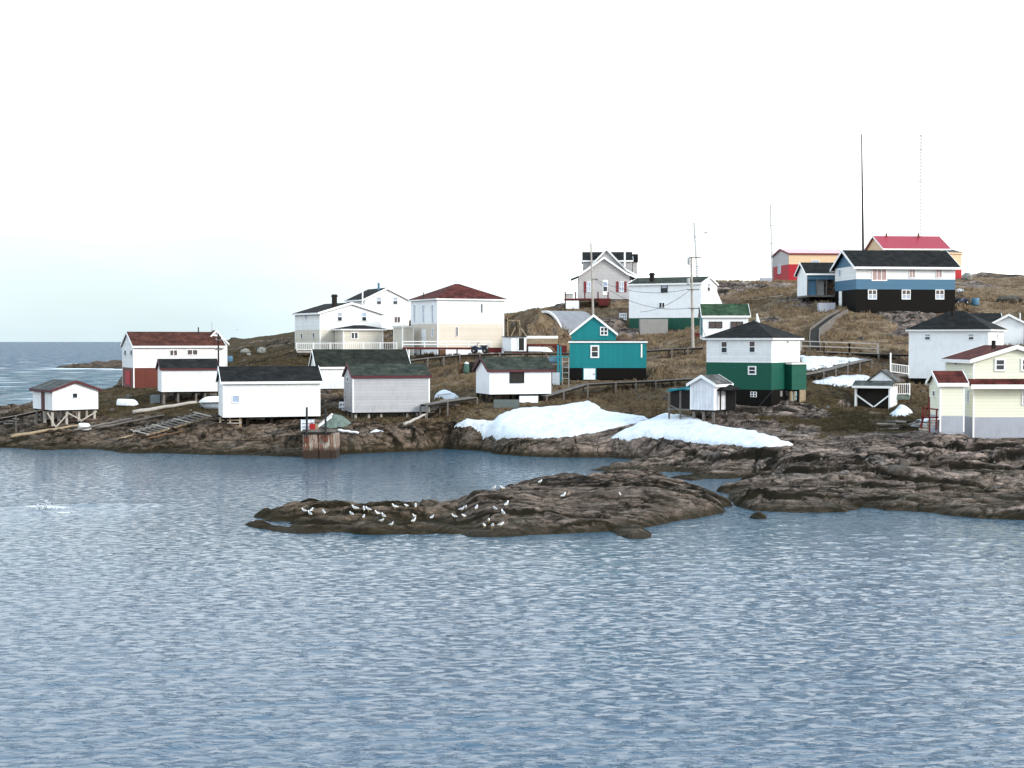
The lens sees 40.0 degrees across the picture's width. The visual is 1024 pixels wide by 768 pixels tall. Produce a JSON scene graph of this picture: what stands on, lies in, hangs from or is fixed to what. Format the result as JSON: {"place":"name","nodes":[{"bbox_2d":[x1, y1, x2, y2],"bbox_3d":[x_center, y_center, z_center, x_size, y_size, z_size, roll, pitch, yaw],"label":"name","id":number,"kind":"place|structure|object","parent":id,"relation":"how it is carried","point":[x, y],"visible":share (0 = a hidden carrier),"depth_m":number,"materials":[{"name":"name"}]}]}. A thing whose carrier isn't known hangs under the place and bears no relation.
{"place":"outdoors","nodes":[
{"label":"outdoors","id":0,"kind":"place"},
{"bbox_2d":[56,360,121,368],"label":"headland","id":1,"kind":"structure","parent":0,"point":[115,364],"depth_m":503.21,"materials":[{"name":"stone"}]},
{"bbox_2d":[0,342,1023,767],"bbox_3d":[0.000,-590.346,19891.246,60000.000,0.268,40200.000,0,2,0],"label":"water","id":2,"kind":"structure","parent":0,"point":[164,610],"depth_m":46.23,"materials":[{"name":"liquid"}]},
{"bbox_2d":[31,500,64,508],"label":"sea spray","id":3,"kind":"object","parent":2,"relation":"on","point":[44,507],"visible":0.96,"depth_m":78.68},
{"bbox_2d":[301,407,339,457],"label":"pier","id":4,"kind":"structure","parent":2,"relation":"in","point":[321,443],"depth_m":113.21,"materials":[{"name":"wood"}]},
{"bbox_2d":[301,419,314,430],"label":"crate","id":5,"kind":"object","parent":4,"relation":"on","point":[303,424],"visible":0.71,"depth_m":114.43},
{"bbox_2d":[0,272,1023,538],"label":"terrain","id":6,"kind":"structure","parent":0,"point":[836,478],"depth_m":104.39,"materials":[{"name":"stone"}]},
{"bbox_2d":[0,410,42,431],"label":"boardwalk","id":7,"kind":"structure","parent":6,"relation":"on","point":[22,415],"depth_m":134.15,"materials":[{"name":"grey wood"}]},
{"bbox_2d":[10,424,78,437],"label":"log","id":8,"kind":"object","parent":6,"relation":"on","point":[33,432],"visible":1,"depth_m":127.30,"materials":[{"name":"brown wood"}]},
{"bbox_2d":[29,379,101,427],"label":"stilt hut","id":9,"kind":"object","parent":6,"relation":"on","point":[58,396],"visible":0.9,"depth_m":132.71,"materials":[{"name":"wood"}]},
{"bbox_2d":[41,392,44,409],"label":"door","id":10,"kind":"structure","parent":9,"relation":"in","point":[42,393],"depth_m":132.97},
{"bbox_2d":[73,418,131,430],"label":"log","id":11,"kind":"object","parent":6,"relation":"on","point":[89,427],"visible":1,"depth_m":129.19,"materials":[{"name":"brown wood"}]},
{"bbox_2d":[116,399,137,405],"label":"dinghy","id":12,"kind":"object","parent":6,"relation":"on","point":[126,402],"visible":0.98,"depth_m":140.92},
{"bbox_2d":[96,414,163,428],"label":"log","id":13,"kind":"object","parent":6,"relation":"on","point":[128,421],"visible":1,"depth_m":129.82,"materials":[{"name":"brown wood"}]},
{"bbox_2d":[150,395,160,402],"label":"storage box","id":14,"kind":"object","parent":6,"relation":"on","point":[155,398],"visible":1,"depth_m":141.51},
{"bbox_2d":[132,401,196,413],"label":"log","id":15,"kind":"object","parent":6,"relation":"on","point":[159,407],"visible":1,"depth_m":135.43,"materials":[{"name":"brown wood"}]},
{"bbox_2d":[147,430,185,439],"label":"log","id":16,"kind":"object","parent":6,"relation":"on","point":[158,436],"visible":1,"depth_m":121.37,"materials":[{"name":"brown wood"}]},
{"bbox_2d":[130,412,211,435],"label":"slipway","id":17,"kind":"structure","parent":6,"relation":"on","point":[165,423],"depth_m":125.77,"materials":[{"name":"grey wood"}]},
{"bbox_2d":[120,327,228,388],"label":"boat house","id":18,"kind":"structure","parent":6,"relation":"on","point":[142,352],"depth_m":162.39,"materials":[{"name":"white"}]},
{"bbox_2d":[125,371,129,384],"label":"door","id":19,"kind":"structure","parent":18,"relation":"in","point":[127,373],"depth_m":162.91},
{"bbox_2d":[187,350,197,354],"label":"window","id":20,"kind":"structure","parent":18,"relation":"in","point":[189,352],"depth_m":162.91,"materials":[{"name":"white glass"}]},
{"bbox_2d":[156,358,218,404],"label":"white shed","id":21,"kind":"structure","parent":6,"relation":"on","point":[193,377],"depth_m":140.18,"materials":[{"name":"black"}]},
{"bbox_2d":[200,403,218,409],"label":"dinghy","id":22,"kind":"object","parent":6,"relation":"on","point":[209,406],"visible":0.57,"depth_m":134.68,"materials":[{"name":"white wood"}]},
{"bbox_2d":[198,396,217,402],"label":"dinghy","id":23,"kind":"object","parent":22,"relation":"on","point":[211,399],"visible":0.56,"depth_m":134.56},
{"bbox_2d":[219,417,242,426],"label":"pallet stack","id":24,"kind":"object","parent":6,"relation":"on","point":[230,420],"visible":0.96,"depth_m":122.81,"materials":[{"name":"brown wood"}]},
{"bbox_2d":[215,366,322,426],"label":"white shed","id":25,"kind":"structure","parent":6,"relation":"on","point":[247,393],"depth_m":123.54,"materials":[{"name":"black"}]},
{"bbox_2d":[232,395,239,402],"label":"window","id":26,"kind":"structure","parent":25,"relation":"in","point":[235,398],"depth_m":122.37,"materials":[{"name":"white glass"}]},
{"bbox_2d":[321,414,350,428],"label":"net heap","id":27,"kind":"object","parent":6,"relation":"on","point":[335,421],"visible":0.73,"depth_m":121.31,"materials":[{"name":"fabric"}]},
{"bbox_2d":[291,294,396,357],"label":"gable house","id":28,"kind":"structure","parent":6,"relation":"on","point":[336,325],"depth_m":164.82,"materials":[{"name":"white"}]},
{"bbox_2d":[308,349,410,389],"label":"white shed","id":29,"kind":"structure","parent":6,"relation":"on","point":[331,363],"depth_m":143.18,"materials":[{"name":"wood"}]},
{"bbox_2d":[344,283,408,329],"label":"gable house","id":30,"kind":"structure","parent":6,"relation":"on","point":[392,305],"depth_m":196.61,"materials":[{"name":"white"}]},
{"bbox_2d":[342,363,431,418],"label":"grey shed","id":31,"kind":"structure","parent":6,"relation":"on","point":[377,389],"depth_m":125.30,"materials":[{"name":"green"}]},
{"bbox_2d":[345,388,350,407],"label":"door","id":32,"kind":"structure","parent":31,"relation":"in","point":[347,390],"depth_m":125.98,"materials":[{"name":"wood"}]},
{"bbox_2d":[403,413,425,425],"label":"log","id":33,"kind":"object","parent":6,"relation":"on","point":[411,420],"visible":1,"depth_m":122.36,"materials":[{"name":"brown wood"}]},
{"bbox_2d":[428,394,458,412],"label":"timber pile","id":34,"kind":"object","parent":6,"relation":"on","point":[437,408],"visible":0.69,"depth_m":126.79,"materials":[{"name":"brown wood"}]},
{"bbox_2d":[434,390,458,398],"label":"snow patch","id":35,"kind":"object","parent":6,"relation":"on","point":[450,395],"visible":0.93,"depth_m":131.08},
{"bbox_2d":[420,397,477,419],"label":"boardwalk","id":36,"kind":"structure","parent":6,"relation":"on","point":[439,403],"depth_m":125.39,"materials":[{"name":"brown wood"}]},
{"bbox_2d":[392,284,507,359],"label":"square house","id":37,"kind":"structure","parent":6,"relation":"on","point":[457,319],"depth_m":159.06,"materials":[{"name":"beige"}]},
{"bbox_2d":[458,362,463,372],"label":"barrel","id":38,"kind":"object","parent":6,"relation":"on","point":[460,366],"visible":1,"depth_m":142.14,"materials":[{"name":"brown wood"}]},
{"bbox_2d":[463,362,469,373],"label":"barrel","id":39,"kind":"object","parent":6,"relation":"on","point":[466,369],"visible":1,"depth_m":141.75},
{"bbox_2d":[410,353,569,367],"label":"boardwalk","id":40,"kind":"structure","parent":6,"relation":"on","point":[458,356],"depth_m":148.97,"materials":[{"name":"brown wood"}]},
{"bbox_2d":[470,344,488,352],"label":"quad bike","id":41,"kind":"object","parent":40,"relation":"on","point":[483,348],"visible":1,"depth_m":149.24,"materials":[{"name":"blue plastic"}]},
{"bbox_2d":[528,347,552,351],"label":"dinghy","id":42,"kind":"object","parent":40,"relation":"on","point":[538,349],"visible":1,"depth_m":149.81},
{"bbox_2d":[494,400,518,407],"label":"plywood panel","id":43,"kind":"object","parent":6,"relation":"on","point":[506,403],"visible":1,"depth_m":126.11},
{"bbox_2d":[21,281,1001,476],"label":"rubble","id":44,"kind":"object","parent":6,"relation":"on","point":[903,461],"visible":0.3,"depth_m":127.69,"materials":[{"name":"stone"}]},
{"bbox_2d":[472,356,554,402],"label":"white shed","id":45,"kind":"structure","parent":6,"relation":"on","point":[509,376],"depth_m":128.32,"materials":[{"name":"green"}]},
{"bbox_2d":[509,372,523,382],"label":"window","id":46,"kind":"structure","parent":45,"relation":"in","point":[514,377],"depth_m":127.84,"materials":[{"name":"glass"}]},
{"bbox_2d":[502,336,526,353],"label":"tool shed","id":47,"kind":"structure","parent":6,"relation":"on","point":[513,343],"depth_m":151.44,"materials":[{"name":"grey"}]},
{"bbox_2d":[519,338,523,349],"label":"doorway","id":48,"kind":"structure","parent":47,"relation":"in","point":[521,340],"depth_m":151.41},
{"bbox_2d":[507,318,526,335],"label":"wooden hoist","id":49,"kind":"object","parent":6,"relation":"on","point":[515,327],"visible":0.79,"depth_m":155.83,"materials":[{"name":"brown wood"}]},
{"bbox_2d":[15,279,1023,431],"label":"grass","id":50,"kind":"structure","parent":6,"relation":"on","point":[776,310],"depth_m":141.77,"materials":[{"name":"plant"}]},
{"bbox_2d":[519,396,537,402],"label":"storage box","id":51,"kind":"object","parent":6,"relation":"on","point":[531,399],"visible":1,"depth_m":127.90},
{"bbox_2d":[526,336,557,356],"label":"plank fence","id":52,"kind":"object","parent":6,"relation":"on","point":[540,341],"visible":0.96,"depth_m":151.90,"materials":[{"name":"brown wood"}]},
{"bbox_2d":[454,401,647,440],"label":"snow patch","id":53,"kind":"object","parent":6,"relation":"on","point":[573,419],"visible":0.99,"depth_m":120.64,"materials":[{"name":"snow"}]},
{"bbox_2d":[552,373,559,384],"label":"water tank","id":54,"kind":"object","parent":6,"relation":"on","point":[556,377],"visible":1,"depth_m":133.04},
{"bbox_2d":[549,345,568,386],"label":"boat rack","id":55,"kind":"object","parent":6,"relation":"on","point":[561,365],"visible":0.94,"depth_m":133.42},
{"bbox_2d":[552,345,566,352],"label":"red box","id":56,"kind":"object","parent":6,"relation":"on","point":[564,348],"visible":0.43,"depth_m":158.15,"materials":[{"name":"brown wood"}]},
{"bbox_2d":[541,310,590,332],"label":"arched shed","id":57,"kind":"structure","parent":6,"relation":"on","point":[570,320],"depth_m":166.38,"materials":[{"name":"metal"}]},
{"bbox_2d":[590,242,598,314],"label":"utility pole","id":58,"kind":"object","parent":6,"relation":"on","point":[592,279],"visible":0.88,"depth_m":168.61,"materials":[{"name":"grey wood"}]},
{"bbox_2d":[564,248,637,309],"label":"dormer cottage","id":59,"kind":"structure","parent":6,"relation":"on","point":[617,269],"depth_m":183.80,"materials":[{"name":"white"}]},
{"bbox_2d":[603,280,607,294],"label":"door","id":60,"kind":"structure","parent":59,"relation":"in","point":[605,290],"depth_m":183.75,"materials":[{"name":"wood"}]},
{"bbox_2d":[568,314,647,380],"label":"teal house","id":61,"kind":"structure","parent":6,"relation":"on","point":[599,350],"depth_m":134.31,"materials":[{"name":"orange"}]},
{"bbox_2d":[583,368,595,379],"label":"door","id":62,"kind":"structure","parent":61,"relation":"in","point":[588,373],"depth_m":134.37,"materials":[{"name":"wood"}]},
{"bbox_2d":[590,345,598,357],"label":"window","id":63,"kind":"structure","parent":61,"relation":"in","point":[594,349],"depth_m":134.27,"materials":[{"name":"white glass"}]},
{"bbox_2d":[600,327,607,335],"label":"window","id":64,"kind":"structure","parent":61,"relation":"in","point":[603,330],"depth_m":134.67,"materials":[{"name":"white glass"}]},
{"bbox_2d":[541,378,693,400],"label":"boardwalk","id":65,"kind":"structure","parent":6,"relation":"on","point":[564,391],"depth_m":130.55,"materials":[{"name":"brown wood"}]},
{"bbox_2d":[639,319,667,334],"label":"cellar block","id":66,"kind":"structure","parent":6,"relation":"on","point":[651,326],"depth_m":167.07,"materials":[{"name":"concrete"}]},
{"bbox_2d":[627,273,721,329],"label":"long house","id":67,"kind":"structure","parent":6,"relation":"on","point":[676,314],"depth_m":170.02,"materials":[{"name":"white"}]},
{"bbox_2d":[646,347,704,357],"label":"boardwalk","id":68,"kind":"structure","parent":6,"relation":"on","point":[678,349],"depth_m":146.59,"materials":[{"name":"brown wood"}]},
{"bbox_2d":[687,255,700,352],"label":"utility pole","id":69,"kind":"object","parent":6,"relation":"on","point":[689,262],"visible":0.98,"depth_m":147.47,"materials":[{"name":"grey wood"}]},
{"bbox_2d":[693,222,699,276],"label":"lattice mast","id":70,"kind":"object","parent":6,"relation":"on","point":[696,262],"visible":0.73,"depth_m":185.55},
{"bbox_2d":[611,413,792,447],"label":"snow patch","id":71,"kind":"object","parent":6,"relation":"on","point":[685,428],"visible":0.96,"depth_m":110.83,"materials":[{"name":"snow"}]},
{"bbox_2d":[667,374,738,422],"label":"white shed","id":72,"kind":"structure","parent":6,"relation":"on","point":[706,394],"depth_m":114.15,"materials":[{"name":"grey"}]},
{"bbox_2d":[698,304,750,339],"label":"white cabin","id":73,"kind":"object","parent":6,"relation":"on","point":[716,318],"visible":0.56,"depth_m":149.85,"materials":[{"name":"green"}]},
{"bbox_2d":[709,322,721,327],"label":"window","id":74,"kind":"structure","parent":73,"relation":"in","point":[711,324],"depth_m":149.79,"materials":[{"name":"glass"}]},
{"bbox_2d":[702,314,808,406],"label":"hip roof house","id":75,"kind":"structure","parent":6,"relation":"on","point":[756,362],"depth_m":121.82,"materials":[{"name":"green"}]},
{"bbox_2d":[721,341,727,352],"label":"window","id":76,"kind":"structure","parent":75,"relation":"in","point":[724,344],"depth_m":122.46,"materials":[{"name":"white glass"}]},
{"bbox_2d":[748,366,755,374],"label":"window","id":77,"kind":"structure","parent":75,"relation":"in","point":[751,369],"depth_m":121.01,"materials":[{"name":"white glass"}]},
{"bbox_2d":[749,341,755,352],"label":"window","id":78,"kind":"structure","parent":75,"relation":"in","point":[752,344],"depth_m":120.95,"materials":[{"name":"white glass"}]},
{"bbox_2d":[742,294,787,302],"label":"scrap heap","id":79,"kind":"object","parent":6,"relation":"on","point":[773,297],"visible":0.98,"depth_m":176.73,"materials":[{"name":"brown wood"}]},
{"bbox_2d":[768,204,773,278],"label":"lattice mast","id":80,"kind":"object","parent":6,"relation":"on","point":[772,274],"visible":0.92,"depth_m":205.45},
{"bbox_2d":[771,249,840,281],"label":"utility building","id":81,"kind":"structure","parent":6,"relation":"on","point":[785,263],"depth_m":200.25,"materials":[{"name":"red"}]},
{"bbox_2d":[794,262,834,302],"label":"open shed","id":82,"kind":"structure","parent":6,"relation":"on","point":[815,279],"depth_m":170.46,"materials":[{"name":"white"}]},
{"bbox_2d":[817,280,823,294],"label":"inner door","id":83,"kind":"structure","parent":82,"relation":"in","point":[820,283],"depth_m":170.44,"materials":[{"name":"wood"}]},
{"bbox_2d":[817,303,834,311],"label":"tank box","id":84,"kind":"object","parent":6,"relation":"on","point":[821,307],"visible":0.79,"depth_m":164.01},
{"bbox_2d":[809,309,847,350],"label":"ramp","id":85,"kind":"structure","parent":6,"relation":"on","point":[823,325],"depth_m":151.22,"materials":[{"name":"grey wood"}]},
{"bbox_2d":[800,355,860,370],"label":"snow patch","id":86,"kind":"object","parent":6,"relation":"on","point":[814,361],"visible":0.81,"depth_m":134.26,"materials":[{"name":"snow"}]},
{"bbox_2d":[806,359,872,378],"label":"boardwalk","id":87,"kind":"structure","parent":6,"relation":"on","point":[840,366],"depth_m":130.83,"materials":[{"name":"grey wood"}]},
{"bbox_2d":[800,340,878,358],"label":"boardwalk","id":88,"kind":"structure","parent":6,"relation":"on","point":[849,352],"depth_m":137.10,"materials":[{"name":"brown wood"}]},
{"bbox_2d":[812,374,869,386],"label":"snow patch","id":89,"kind":"object","parent":6,"relation":"on","point":[847,380],"visible":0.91,"depth_m":129.07,"materials":[{"name":"snow"}]},
{"bbox_2d":[861,124,863,249],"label":"radio mast","id":90,"kind":"object","parent":6,"relation":"on","point":[862,192],"visible":0.81,"depth_m":189.23,"materials":[{"name":"metal"}]},
{"bbox_2d":[852,369,900,408],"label":"frame shed","id":91,"kind":"structure","parent":6,"relation":"on","point":[877,389],"depth_m":123.28,"materials":[{"name":"wood"}]},
{"bbox_2d":[877,353,908,359],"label":"boardwalk","id":92,"kind":"structure","parent":6,"relation":"on","point":[879,355],"depth_m":136.27,"materials":[{"name":"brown wood"}]},
{"bbox_2d":[830,250,960,312],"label":"long house","id":93,"kind":"structure","parent":6,"relation":"on","point":[873,281],"depth_m":162.74,"materials":[{"name":"black"}]},
{"bbox_2d":[868,290,876,298],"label":"window","id":94,"kind":"structure","parent":93,"relation":"in","point":[872,294],"depth_m":161.96,"materials":[{"name":"white glass"}]},
{"bbox_2d":[871,269,886,280],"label":"window","id":95,"kind":"structure","parent":93,"relation":"in","point":[876,274],"depth_m":162.00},
{"bbox_2d":[902,290,910,298],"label":"window","id":96,"kind":"structure","parent":93,"relation":"in","point":[906,294],"depth_m":162.48,"materials":[{"name":"white glass"}]},
{"bbox_2d":[935,290,943,298],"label":"window","id":97,"kind":"structure","parent":93,"relation":"in","point":[939,294],"depth_m":162.95,"materials":[{"name":"white glass"}]},
{"bbox_2d":[886,465,911,476],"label":"boulder","id":98,"kind":"object","parent":6,"relation":"on","point":[897,470],"visible":1,"depth_m":88.53,"materials":[{"name":"stone"}]},
{"bbox_2d":[890,404,912,416],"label":"snow patch","id":99,"kind":"object","parent":6,"relation":"on","point":[900,410],"visible":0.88,"depth_m":117.54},
{"bbox_2d":[893,383,909,398],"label":"porch fence","id":100,"kind":"object","parent":6,"relation":"on","point":[903,396],"visible":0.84,"depth_m":124.55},
{"bbox_2d":[877,420,928,429],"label":"timber pile","id":101,"kind":"object","parent":6,"relation":"on","point":[914,424],"visible":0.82,"depth_m":109.07,"materials":[{"name":"grey wood"}]},
{"bbox_2d":[864,233,963,278],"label":"utility building","id":102,"kind":"structure","parent":6,"relation":"on","point":[920,243],"depth_m":213.34,"materials":[{"name":"red metal"},{"name":"yellow painted wood siding"},{"name":"red painted wood"}]},
{"bbox_2d":[918,134,923,235],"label":"lattice mast","id":103,"kind":"object","parent":6,"relation":"on","point":[920,181],"visible":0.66,"depth_m":225.10,"materials":[{"name":"metal"}]},
{"bbox_2d":[890,308,1007,394],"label":"hip roof house","id":104,"kind":"structure","parent":6,"relation":"on","point":[933,341],"depth_m":131.53,"materials":[{"name":"white"}]},
{"bbox_2d":[955,295,969,304],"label":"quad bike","id":105,"kind":"object","parent":6,"relation":"on","point":[960,300],"visible":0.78,"depth_m":166.44,"materials":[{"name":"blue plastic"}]},
{"bbox_2d":[962,272,972,280],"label":"boulder","id":106,"kind":"object","parent":6,"relation":"on","point":[967,276],"visible":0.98,"depth_m":205.03,"materials":[{"name":"stone"}]},
{"bbox_2d":[919,340,1023,438],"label":"yellow house","id":107,"kind":"structure","parent":6,"relation":"on","point":[978,391],"depth_m":104.05,"materials":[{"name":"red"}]},
{"bbox_2d":[994,358,1005,370],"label":"window","id":108,"kind":"structure","parent":107,"relation":"in","point":[999,363],"depth_m":103.96,"materials":[{"name":"white glass"}]},
{"bbox_2d":[971,298,978,305],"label":"blue tub","id":109,"kind":"object","parent":6,"relation":"on","point":[974,301],"visible":1,"depth_m":166.41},
{"bbox_2d":[970,313,1023,344],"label":"gable shed","id":110,"kind":"structure","parent":6,"relation":"on","point":[1014,332],"depth_m":149.43,"materials":[{"name":"white"}]},
{"bbox_2d":[996,295,1023,303],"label":"boulder","id":111,"kind":"object","parent":6,"relation":"on","point":[1012,299],"visible":0.81,"depth_m":170.21,"materials":[{"name":"stone"}]},
{"bbox_2d":[0,0,1023,341],"label":"sky","id":112,"kind":"structure","parent":0,"point":[222,166],"materials":[{"name":"white"}]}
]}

